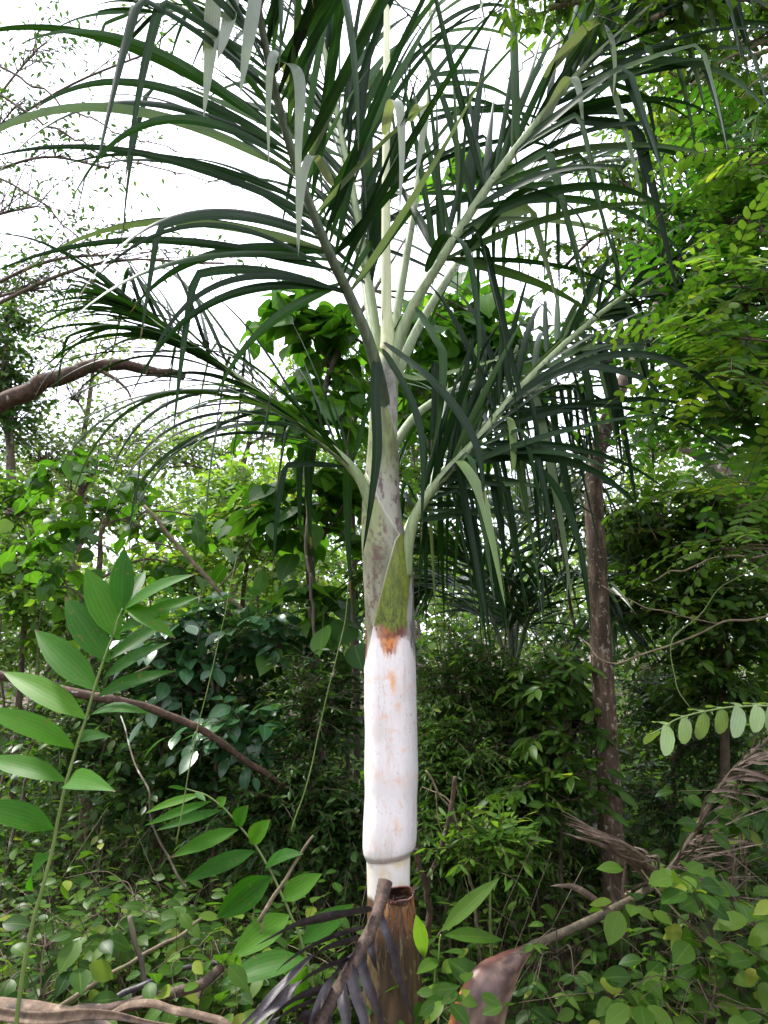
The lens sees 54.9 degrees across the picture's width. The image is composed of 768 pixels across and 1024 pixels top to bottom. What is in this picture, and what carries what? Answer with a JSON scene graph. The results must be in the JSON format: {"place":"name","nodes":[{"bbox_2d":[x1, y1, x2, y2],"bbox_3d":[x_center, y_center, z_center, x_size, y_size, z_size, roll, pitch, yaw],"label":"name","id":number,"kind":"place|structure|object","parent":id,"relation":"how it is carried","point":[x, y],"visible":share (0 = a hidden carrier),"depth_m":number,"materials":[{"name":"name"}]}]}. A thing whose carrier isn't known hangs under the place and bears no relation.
{"place":"outdoors","nodes":[
{"label":"outdoors","id":0,"kind":"place"},
{"bbox_2d":[0,358,185,413],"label":"broken bough","id":1,"kind":"object","parent":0,"point":[26,392],"visible":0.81,"depth_m":3.56,"materials":[{"name":"brown plant"}]},
{"bbox_2d":[0,89,234,206],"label":"bough","id":2,"kind":"object","parent":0,"point":[40,122],"visible":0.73,"depth_m":4.88,"materials":[{"name":"brown wood"}]},
{"bbox_2d":[291,576,348,831],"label":"grass stalk","id":3,"kind":"object","parent":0,"point":[321,716],"depth_m":2.22,"materials":[{"name":"green plant"}]},
{"bbox_2d":[0,643,767,1023],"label":"ground","id":4,"kind":"structure","parent":0,"point":[574,985],"depth_m":3.87,"materials":[{"name":"brown soil"}]},
{"bbox_2d":[0,612,22,882],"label":"thin stem","id":5,"kind":"object","parent":4,"relation":"on","point":[6,736],"visible":0.38,"depth_m":4.54,"materials":[{"name":"orange plant"}]},
{"bbox_2d":[0,698,29,799],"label":"thin stem","id":6,"kind":"object","parent":4,"relation":"on","point":[14,736],"visible":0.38,"depth_m":4.58,"materials":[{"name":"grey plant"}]},
{"bbox_2d":[0,739,33,899],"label":"thin stem","id":7,"kind":"object","parent":4,"relation":"on","point":[7,861],"visible":0.52,"depth_m":3.82,"materials":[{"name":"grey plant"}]},
{"bbox_2d":[6,676,48,843],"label":"thin stem","id":8,"kind":"object","parent":4,"relation":"on","point":[19,751],"visible":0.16,"depth_m":4.76,"materials":[{"name":"grey plant"}]},
{"bbox_2d":[0,271,60,603],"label":"tree","id":9,"kind":"object","parent":4,"relation":"on","point":[10,372],"visible":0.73,"depth_m":9.77,"materials":[{"name":"green plant"}]},
{"bbox_2d":[22,602,42,854],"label":"thin stem","id":10,"kind":"object","parent":4,"relation":"on","point":[33,711],"visible":0.27,"depth_m":5.04,"materials":[{"name":"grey plant"}]},
{"bbox_2d":[0,545,72,810],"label":"shrub","id":11,"kind":"object","parent":4,"relation":"on","point":[8,653],"visible":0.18,"depth_m":7.04,"materials":[{"name":"green plant"}]},
{"bbox_2d":[53,810,78,889],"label":"thin stem","id":12,"kind":"object","parent":4,"relation":"on","point":[74,819],"visible":0.06,"depth_m":4.52,"materials":[{"name":"green plant"}]},
{"bbox_2d":[0,905,146,1023],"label":"herb","id":13,"kind":"object","parent":4,"relation":"on","point":[61,979],"visible":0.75,"depth_m":2.26,"materials":[{"name":"green plant"}]},
{"bbox_2d":[0,456,162,839],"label":"shrub","id":14,"kind":"object","parent":4,"relation":"on","point":[13,602],"visible":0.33,"depth_m":5.41,"materials":[{"name":"green plant"}]},
{"bbox_2d":[0,997,169,1023],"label":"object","id":15,"kind":"object","parent":4,"relation":"on","point":[36,1012],"visible":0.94,"depth_m":1.91,"materials":[{"name":"brown wood"}]},
{"bbox_2d":[112,999,231,1023],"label":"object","id":16,"kind":"object","parent":15,"relation":"on","point":[180,1011],"visible":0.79,"depth_m":2.00,"materials":[{"name":"brown wood"}]},
{"bbox_2d":[0,437,184,716],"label":"tree","id":17,"kind":"object","parent":4,"relation":"on","point":[117,531],"visible":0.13,"depth_m":14.56,"materials":[{"name":"green plant"}]},
{"bbox_2d":[84,703,107,895],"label":"thin stem","id":18,"kind":"object","parent":4,"relation":"on","point":[88,808],"visible":0.22,"depth_m":3.91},
{"bbox_2d":[85,638,115,923],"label":"thin stem","id":19,"kind":"object","parent":4,"relation":"on","point":[101,792],"visible":0.32,"depth_m":3.81,"materials":[{"name":"green plant"}]},
{"bbox_2d":[0,548,202,1023],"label":"ginger plant","id":20,"kind":"object","parent":4,"relation":"on","point":[95,622],"visible":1,"depth_m":1.85,"materials":[{"name":"green plant"}]},
{"bbox_2d":[0,590,209,820],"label":"shrub","id":21,"kind":"object","parent":4,"relation":"on","point":[46,674],"visible":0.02,"depth_m":7.01,"materials":[{"name":"green plant"}]},
{"bbox_2d":[104,716,110,886],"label":"thin stem","id":22,"kind":"object","parent":4,"relation":"on","point":[105,852],"visible":0.09,"depth_m":4.55,"materials":[{"name":"green plant"}]},
{"bbox_2d":[0,269,216,754],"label":"airy tree","id":23,"kind":"object","parent":4,"relation":"on","point":[82,486],"visible":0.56,"depth_m":10.18,"materials":[{"name":"green plant"}]},
{"bbox_2d":[111,692,123,870],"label":"thin stem","id":24,"kind":"object","parent":4,"relation":"on","point":[119,790],"visible":0.08,"depth_m":4.56,"materials":[{"name":"green plant"}]},
{"bbox_2d":[112,719,139,880],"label":"thin stem","id":25,"kind":"object","parent":4,"relation":"on","point":[123,834],"visible":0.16,"depth_m":4.20,"materials":[{"name":"green plant"}]},
{"bbox_2d":[0,437,259,896],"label":"heart leaf shrub","id":26,"kind":"object","parent":4,"relation":"on","point":[71,527],"visible":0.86,"depth_m":4.54,"materials":[{"name":"green plant"}]},
{"bbox_2d":[60,918,201,1004],"bbox_3d":[-0.801,1.450,2.371,0.440,0.194,0.057,5,-11,-28],"label":"dead stick","id":27,"kind":"object","parent":4,"relation":"on","point":[95,982],"visible":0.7,"depth_m":2.35,"materials":[{"name":"wood"}]},
{"bbox_2d":[0,0,269,338],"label":"sparse tree","id":28,"kind":"object","parent":4,"relation":"on","point":[33,285],"visible":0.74,"depth_m":5.69,"materials":[{"name":"green plant"}]},
{"bbox_2d":[0,157,124,274],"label":"bough","id":29,"kind":"object","parent":28,"relation":"attached to","point":[45,204],"visible":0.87,"depth_m":5.02,"materials":[{"name":"brown wood"}]},
{"bbox_2d":[0,64,190,156],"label":"bough","id":30,"kind":"object","parent":29,"relation":"on","point":[27,83],"visible":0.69,"depth_m":4.88,"materials":[{"name":"brown wood"}]},
{"bbox_2d":[127,915,146,981],"bbox_3d":[-0.756,1.393,2.296,0.101,0.256,0.027,0,-10,0],"label":"dead stick","id":31,"kind":"object","parent":4,"relation":"on","point":[137,949],"visible":0.7,"depth_m":2.30,"materials":[{"name":"wood"}]},
{"bbox_2d":[32,871,247,997],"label":"herb","id":32,"kind":"object","parent":4,"relation":"on","point":[93,953],"visible":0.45,"depth_m":2.70,"materials":[{"name":"green plant"}]},
{"bbox_2d":[141,553,165,900],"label":"thin stem","id":33,"kind":"object","parent":4,"relation":"on","point":[161,839],"visible":0.29,"depth_m":3.89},
{"bbox_2d":[117,960,218,997],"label":"fallen stalk","id":34,"kind":"object","parent":4,"relation":"on","point":[129,990],"visible":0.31,"depth_m":2.24,"materials":[{"name":"grey wood"}]},
{"bbox_2d":[0,583,360,901],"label":"shrub","id":35,"kind":"object","parent":4,"relation":"on","point":[158,780],"visible":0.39,"depth_m":3.82,"materials":[{"name":"green plant"}]},
{"bbox_2d":[175,557,236,844],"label":"grass stalk","id":36,"kind":"object","parent":4,"relation":"on","point":[200,717],"depth_m":2.32,"materials":[{"name":"green plant"}]},
{"bbox_2d":[125,932,294,1023],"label":"herb","id":37,"kind":"object","parent":4,"relation":"on","point":[238,978],"visible":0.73,"depth_m":2.22,"materials":[{"name":"green plant"}]},
{"bbox_2d":[74,963,224,1012],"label":"fallen stalk","id":38,"kind":"object","parent":37,"relation":"on","point":[210,977],"visible":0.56,"depth_m":2.16,"materials":[{"name":"brown wood"}]},
{"bbox_2d":[88,336,337,690],"bbox_3d":[-1.917,0.213,9.071,3.374,5.673,1.676,0,-10,0],"label":"airy tree","id":39,"kind":"object","parent":4,"relation":"on","point":[200,466],"visible":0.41,"depth_m":9.17,"materials":[{"name":"green plant"}]},
{"bbox_2d":[109,586,321,922],"bbox_3d":[-0.844,1.269,3.791,1.262,1.791,1.026,-9,-13,41],"label":"waxy shrub","id":40,"kind":"object","parent":4,"relation":"on","point":[193,672],"visible":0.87,"depth_m":3.77,"materials":[{"name":"green plant"}]},
{"bbox_2d":[95,505,325,698],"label":"leaning branch","id":41,"kind":"object","parent":40,"relation":"on","point":[212,583],"visible":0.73,"depth_m":4.20,"materials":[{"name":"beige plant"}]},
{"bbox_2d":[197,595,223,720],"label":"lichen stem","id":42,"kind":"object","parent":40,"relation":"attached to","point":[203,658],"visible":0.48,"depth_m":3.82,"materials":[{"name":"grey plant"}]},
{"bbox_2d":[85,448,345,777],"bbox_3d":[-1.341,0.965,6.103,2.159,3.176,1.592,0,-10,0],"label":"shrub","id":43,"kind":"object","parent":4,"relation":"on","point":[243,479],"visible":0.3,"depth_m":6.12,"materials":[{"name":"green plant"}]},
{"bbox_2d":[111,558,363,787],"bbox_3d":[-1.344,1.492,6.597,2.522,2.421,2.090,0,-10,0],"label":"shrub","id":44,"kind":"object","parent":4,"relation":"on","point":[291,609],"visible":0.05,"depth_m":6.70,"materials":[{"name":"green plant"}]},
{"bbox_2d":[122,434,364,703],"bbox_3d":[-2.368,0.981,13.448,4.643,5.673,3.337,-4,-10,20],"label":"tree","id":45,"kind":"object","parent":4,"relation":"on","point":[255,563],"visible":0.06,"depth_m":13.59,"materials":[{"name":"green plant"}]},
{"bbox_2d":[230,569,258,871],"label":"thin stem","id":46,"kind":"object","parent":4,"relation":"on","point":[247,700],"visible":0.13,"depth_m":4.71,"materials":[{"name":"plant"}]},
{"bbox_2d":[145,785,353,1013],"bbox_3d":[-0.441,1.387,2.296,0.687,1.048,0.225,0,-10,0],"label":"ginger plant","id":47,"kind":"object","parent":4,"relation":"on","point":[244,895],"visible":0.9,"depth_m":2.32,"materials":[{"name":"green plant"}]},
{"bbox_2d":[243,570,258,872],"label":"thin stem","id":48,"kind":"object","parent":4,"relation":"on","point":[254,686],"visible":0.08,"depth_m":4.43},
{"bbox_2d":[159,643,366,964],"bbox_3d":[-0.430,1.371,3.527,1.133,1.499,0.892,0,-10,0],"label":"shrub","id":49,"kind":"object","parent":4,"relation":"on","point":[333,815],"visible":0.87,"depth_m":3.40,"materials":[{"name":"green plant"}]},
{"bbox_2d":[0,666,299,798],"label":"fallen branch","id":50,"kind":"object","parent":49,"relation":"on","point":[171,716],"visible":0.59,"depth_m":3.25,"materials":[{"name":"brown wood"}]},
{"bbox_2d":[257,835,313,933],"bbox_3d":[-0.297,1.127,2.242,0.168,0.279,0.019,0,-10,0],"label":"dead stick","id":51,"kind":"object","parent":4,"relation":"on","point":[269,903],"visible":1,"depth_m":2.23,"materials":[{"name":"wood"}]},
{"bbox_2d":[211,576,365,808],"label":"shrub","id":52,"kind":"object","parent":4,"relation":"on","point":[347,644],"visible":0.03,"depth_m":6.99,"materials":[{"name":"green plant"}]},
{"bbox_2d":[297,564,319,785],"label":"thin stem","id":53,"kind":"object","parent":4,"relation":"on","point":[306,712],"visible":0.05,"depth_m":5.16,"materials":[{"name":"green plant"}]},
{"bbox_2d":[303,468,322,876],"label":"sapling stem","id":54,"kind":"object","parent":4,"relation":"on","point":[310,586],"visible":0.35,"depth_m":3.89,"materials":[{"name":"grey plant"}]},
{"bbox_2d":[344,416,354,921],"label":"sapling stem","id":55,"kind":"object","parent":4,"relation":"on","point":[352,644],"visible":0.33,"depth_m":3.93,"materials":[{"name":"grey plant"}]},
{"bbox_2d":[0,737,767,1023],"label":"undergrowth","id":56,"kind":"object","parent":4,"relation":"on","point":[470,950],"visible":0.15,"depth_m":3.02,"materials":[{"name":"green plant"}]},
{"bbox_2d":[120,715,189,892],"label":"curved vine","id":57,"kind":"object","parent":56,"relation":"on","point":[163,848],"visible":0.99,"depth_m":2.84,"materials":[{"name":"grey plant"}]},
{"bbox_2d":[414,776,456,957],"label":"forked stem","id":58,"kind":"object","parent":56,"relation":"on","point":[426,880],"visible":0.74,"depth_m":2.80,"materials":[{"name":"orange plant"}]},
{"bbox_2d":[422,770,481,962],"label":"pale vine","id":59,"kind":"object","parent":56,"relation":"on","point":[456,822],"visible":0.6,"depth_m":2.92,"materials":[{"name":"beige plant"}]},
{"bbox_2d":[0,624,767,924],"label":"tall undergrowth","id":60,"kind":"object","parent":4,"relation":"on","point":[74,812],"visible":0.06,"depth_m":4.35,"materials":[{"name":"green plant"}]},
{"bbox_2d":[0,0,767,1023],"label":"palm tree","id":61,"kind":"object","parent":4,"relation":"on","point":[390,762],"visible":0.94,"depth_m":2.80,"materials":[{"name":"green plant"}]},
{"bbox_2d":[242,878,414,1023],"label":"dead frond","id":62,"kind":"object","parent":61,"relation":"attached to","point":[328,999],"visible":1,"depth_m":2.18,"materials":[{"name":"brown plant"}]},
{"bbox_2d":[0,783,767,1023],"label":"dry stems","id":63,"kind":"object","parent":4,"relation":"on","point":[523,975],"visible":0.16,"depth_m":3.04,"materials":[{"name":"beige plant"}]},
{"bbox_2d":[0,529,767,690],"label":"woods","id":64,"kind":"object","parent":4,"relation":"on","point":[431,619],"visible":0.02,"depth_m":24.12,"materials":[{"name":"green plant"}]},
{"bbox_2d":[211,147,564,901],"bbox_3d":[0.114,-0.224,4.546,2.274,4.991,1.212,3,-10,-18],"label":"heart leaf tree","id":65,"kind":"object","parent":4,"relation":"on","point":[329,331],"visible":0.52,"depth_m":4.41,"materials":[{"name":"green plant"}]},
{"bbox_2d":[277,344,526,866],"bbox_3d":[0.217,0.540,5.259,2.068,3.726,1.018,2,-10,-11],"label":"slender tree","id":66,"kind":"object","parent":4,"relation":"on","point":[356,752],"visible":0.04,"depth_m":5.25,"materials":[{"name":"green plant"}]},
{"bbox_2d":[316,310,533,725],"bbox_3d":[0.481,-0.007,13.313,4.472,7.567,3.379,-7,-12,34],"label":"tree","id":67,"kind":"object","parent":4,"relation":"on","point":[416,493],"visible":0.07,"depth_m":12.76,"materials":[{"name":"green plant"}]},
{"bbox_2d":[305,562,579,800],"bbox_3d":[0.601,1.801,6.559,2.444,2.937,2.376,0,-10,0],"label":"shrub","id":68,"kind":"object","parent":4,"relation":"on","point":[464,627],"visible":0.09,"depth_m":6.84,"materials":[{"name":"green plant"}]},
{"bbox_2d":[413,878,503,1023],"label":"seedling","id":69,"kind":"object","parent":4,"relation":"on","point":[465,906],"visible":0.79,"depth_m":2.31,"materials":[{"name":"green plant"}]},
{"bbox_2d":[432,724,492,923],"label":"thin stem","id":70,"kind":"object","parent":4,"relation":"on","point":[448,882],"visible":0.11,"depth_m":3.78,"materials":[{"name":"green plant"}]},
{"bbox_2d":[417,972,509,1023],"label":"herb","id":71,"kind":"object","parent":4,"relation":"on","point":[431,1010],"visible":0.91,"depth_m":1.95,"materials":[{"name":"green plant"}]},
{"bbox_2d":[410,785,552,956],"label":"bright sapling","id":72,"kind":"object","parent":4,"relation":"on","point":[498,836],"visible":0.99,"depth_m":2.79,"materials":[{"name":"green plant"}]},
{"bbox_2d":[498,564,509,910],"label":"thin stem","id":73,"kind":"object","parent":4,"relation":"on","point":[503,661],"visible":0.1,"depth_m":4.54,"materials":[{"name":"green plant"}]},
{"bbox_2d":[327,392,691,932],"bbox_3d":[0.720,0.772,4.128,2.058,2.885,2.209,0,-10,0],"label":"young palm","id":74,"kind":"object","parent":4,"relation":"on","point":[515,612],"visible":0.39,"depth_m":4.07,"materials":[{"name":"green plant"}]},
{"bbox_2d":[410,603,618,961],"bbox_3d":[0.517,1.264,3.453,1.169,1.686,1.044,0,-10,0],"label":"fine leaf bush","id":75,"kind":"object","parent":4,"relation":"on","point":[474,705],"visible":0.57,"depth_m":3.32,"materials":[{"name":"green plant"}]},
{"bbox_2d":[477,616,637,990],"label":"palmate sapling","id":76,"kind":"object","parent":4,"relation":"on","point":[565,781],"visible":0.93,"depth_m":3.20,"materials":[{"name":"green plant"}]},
{"bbox_2d":[516,928,605,1023],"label":"star leaf vine","id":77,"kind":"object","parent":4,"relation":"on","point":[539,990],"visible":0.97,"depth_m":2.16,"materials":[{"name":"green plant"}]},
{"bbox_2d":[482,980,655,1023],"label":"herb","id":78,"kind":"object","parent":4,"relation":"on","point":[566,1014],"visible":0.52,"depth_m":2.17,"materials":[{"name":"green plant"}]},
{"bbox_2d":[563,632,576,908],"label":"thin stem","id":79,"kind":"object","parent":4,"relation":"on","point":[574,751],"visible":0.16,"depth_m":4.14,"materials":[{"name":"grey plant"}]},
{"bbox_2d":[469,547,685,816],"bbox_3d":[1.740,1.790,6.774,2.317,3.067,2.161,-5,-11,28],"label":"shrub","id":80,"kind":"object","parent":4,"relation":"on","point":[551,632],"visible":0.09,"depth_m":7.08,"materials":[{"name":"green plant"}]},
{"bbox_2d":[554,513,601,951],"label":"sapling stem","id":81,"kind":"object","parent":4,"relation":"on","point":[594,822],"visible":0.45,"depth_m":3.83,"materials":[{"name":"brown plant"}]},
{"bbox_2d":[448,728,767,1023],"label":"dead frond","id":82,"kind":"object","parent":4,"relation":"on","point":[497,975],"visible":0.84,"depth_m":2.48,"materials":[{"name":"brown plant"}]},
{"bbox_2d":[470,440,761,708],"bbox_3d":[4.245,1.104,13.723,6.247,5.540,3.240,3,-10,-16],"label":"tree","id":83,"kind":"object","parent":4,"relation":"on","point":[678,472],"visible":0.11,"depth_m":13.78,"materials":[{"name":"green plant"}]},
{"bbox_2d":[478,0,767,200],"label":"overhanging tree","id":84,"kind":"object","parent":4,"relation":"on","point":[690,15],"visible":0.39,"depth_m":2.93,"materials":[{"name":"green plant"}]},
{"bbox_2d":[506,0,767,125],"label":"bough","id":85,"kind":"object","parent":84,"relation":"attached to","point":[730,56],"visible":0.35,"depth_m":3.37,"materials":[{"name":"beige plant"}]},
{"bbox_2d":[495,115,762,998],"bbox_3d":[1.421,-0.217,4.396,1.760,4.926,1.470,5,-11,-25],"label":"spotted tree","id":86,"kind":"object","parent":4,"relation":"on","point":[603,693],"visible":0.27,"depth_m":3.41,"materials":[{"name":"brown plant"}]},
{"bbox_2d":[509,0,767,199],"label":"tree","id":87,"kind":"object","parent":4,"relation":"on","point":[752,104],"visible":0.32,"depth_m":3.73,"materials":[{"name":"green plant"}]},
{"bbox_2d":[524,653,767,923],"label":"fine leaf bush","id":88,"kind":"object","parent":4,"relation":"on","point":[584,856],"visible":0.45,"depth_m":3.71,"materials":[{"name":"green plant"}]},
{"bbox_2d":[556,538,767,824],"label":"shrub","id":89,"kind":"object","parent":4,"relation":"on","point":[634,741],"visible":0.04,"depth_m":6.04,"materials":[{"name":"green plant"}]},
{"bbox_2d":[565,77,767,560],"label":"pinnate tree","id":90,"kind":"object","parent":4,"relation":"on","point":[729,421],"visible":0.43,"depth_m":3.03,"materials":[{"name":"green plant"}]},
{"bbox_2d":[577,452,767,988],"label":"leafy shrub","id":91,"kind":"object","parent":4,"relation":"on","point":[718,678],"visible":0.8,"depth_m":3.44,"materials":[{"name":"green plant"}]},
{"bbox_2d":[578,851,767,1023],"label":"broadleaf vine","id":92,"kind":"object","parent":4,"relation":"on","point":[648,1009],"visible":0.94,"depth_m":2.23,"materials":[{"name":"green plant"}]},
{"bbox_2d":[641,869,758,985],"bbox_3d":[1.095,1.412,2.406,0.465,0.418,0.084,-2,-10,12],"label":"dead stick","id":93,"kind":"object","parent":92,"relation":"on","point":[686,923],"visible":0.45,"depth_m":2.41,"materials":[{"name":"brown wood"}]},
{"bbox_2d":[690,990,762,1010],"bbox_3d":[1.084,1.492,2.278,0.349,0.091,0.014,0,-10,0],"label":"dead stick","id":94,"kind":"object","parent":92,"relation":"on","point":[739,1008],"visible":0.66,"depth_m":2.27,"materials":[{"name":"brown wood"}]},
{"bbox_2d":[587,135,767,578],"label":"pinnate tree","id":95,"kind":"object","parent":4,"relation":"on","point":[654,439],"visible":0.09,"depth_m":4.48,"materials":[{"name":"green plant"}]},
{"bbox_2d":[593,104,767,624],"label":"pinnate sapling","id":96,"kind":"object","parent":4,"relation":"on","point":[754,456],"visible":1,"depth_m":2.49,"materials":[{"name":"green plant"}]},
{"bbox_2d":[579,585,767,664],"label":"bare vine","id":97,"kind":"object","parent":96,"relation":"attached to","point":[697,634],"visible":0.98,"depth_m":2.57,"materials":[{"name":"beige plant"}]},
{"bbox_2d":[652,554,766,581],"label":"bare vine","id":98,"kind":"object","parent":96,"relation":"attached to","point":[700,563],"visible":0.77,"depth_m":2.70,"materials":[{"name":"beige plant"}]},
{"bbox_2d":[670,566,758,708],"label":"green vine","id":99,"kind":"object","parent":96,"relation":"hanging from","point":[695,619],"visible":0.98,"depth_m":2.47,"materials":[{"name":"green plant"}]},
{"bbox_2d":[608,82,767,589],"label":"tree","id":100,"kind":"object","parent":4,"relation":"on","point":[718,468],"visible":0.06,"depth_m":8.22,"materials":[{"name":"green plant"}]},
{"bbox_2d":[649,753,767,981],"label":"broadleaf vine","id":101,"kind":"object","parent":4,"relation":"on","point":[758,822],"visible":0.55,"depth_m":2.69,"materials":[{"name":"green plant"}]},
{"bbox_2d":[689,563,767,774],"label":"shrub","id":102,"kind":"object","parent":4,"relation":"on","point":[738,671],"visible":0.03,"depth_m":6.01,"materials":[{"name":"green plant"}]},
{"bbox_2d":[0,0,767,642],"label":"sky","id":103,"kind":"structure","parent":0,"point":[171,201],"materials":[{"name":"white"}]},
{"bbox_2d":[643,702,767,755],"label":"hanging spray","id":104,"kind":"object","parent":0,"point":[758,718],"visible":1,"depth_m":1.83,"materials":[{"name":"green plant"}]}
]}

